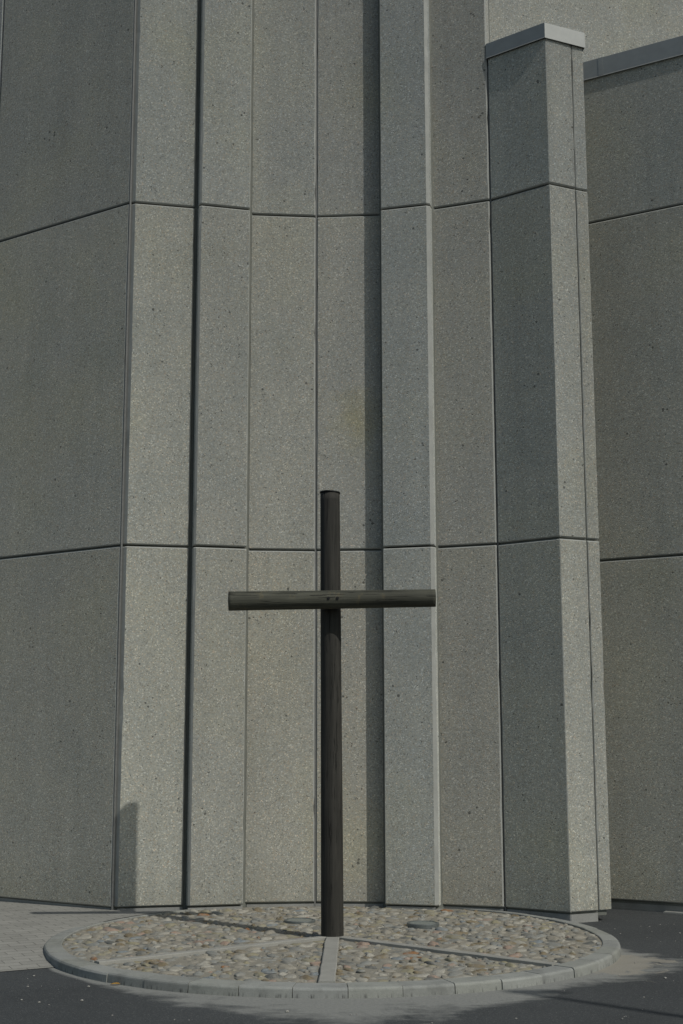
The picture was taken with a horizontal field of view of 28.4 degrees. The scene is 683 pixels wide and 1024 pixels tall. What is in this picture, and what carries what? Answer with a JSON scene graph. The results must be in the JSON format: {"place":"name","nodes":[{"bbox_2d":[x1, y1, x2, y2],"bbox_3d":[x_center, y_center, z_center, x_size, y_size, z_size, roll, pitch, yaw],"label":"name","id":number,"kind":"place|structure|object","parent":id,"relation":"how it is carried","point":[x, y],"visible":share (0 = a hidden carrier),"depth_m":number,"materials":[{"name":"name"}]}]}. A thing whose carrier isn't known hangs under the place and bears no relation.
{"place":"outdoors","nodes":[
{"label":"outdoors","id":0,"kind":"place"},
{"bbox_2d":[0,901,166,971],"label":"pavement","id":1,"kind":"structure","parent":0,"point":[28,931],"depth_m":11.34,"materials":[{"name":"concrete"}]},
{"bbox_2d":[0,908,682,1023],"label":"asphalt ground","id":2,"kind":"structure","parent":0,"point":[608,995],"depth_m":8.33,"materials":[{"name":"grey asphalt"}]},
{"bbox_2d":[43,906,620,998],"bbox_3d":[-0.069,3.396,10.598,4.466,0.137,4.386,0,-10,0],"label":"circular bed","id":3,"kind":"object","parent":2,"relation":"on","point":[372,952],"visible":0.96,"depth_m":9.89,"materials":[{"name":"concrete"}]},
{"bbox_2d":[284,918,315,923],"bbox_3d":[-0.359,3.537,11.594,0.274,0.070,0.274,0,-10,0],"label":"ground light","id":4,"kind":"object","parent":3,"relation":"on","point":[298,920],"visible":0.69,"depth_m":11.56,"materials":[{"name":"glass"}]},
{"bbox_2d":[228,490,435,936],"bbox_3d":[-0.075,1.657,10.842,1.672,3.729,0.337,0,-10,0],"label":"wooden cross","id":5,"kind":"object","parent":3,"relation":"on","point":[330,599],"visible":0.97,"depth_m":10.85,"materials":[{"name":"wood"}]},
{"bbox_2d":[407,920,438,928],"bbox_3d":[0.680,3.474,11.280,0.274,0.086,0.274,0,-10,0],"label":"ground light","id":6,"kind":"object","parent":3,"relation":"on","point":[422,924],"visible":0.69,"depth_m":11.20,"materials":[{"name":"glass"}]},
{"bbox_2d":[0,0,682,922],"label":"church building","id":7,"kind":"structure","parent":2,"relation":"on","point":[404,278],"depth_m":13.20,"materials":[{"name":"concrete"}]},
{"bbox_2d":[20,924,679,1019],"bbox_3d":[0.875,3.243,9.676,6.655,0.013,5.747,0,-10,0],"label":"loose grit","id":8,"kind":"object","parent":2,"relation":"on","point":[356,1013],"visible":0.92,"depth_m":8.42,"materials":[{"name":"grey gravel"}]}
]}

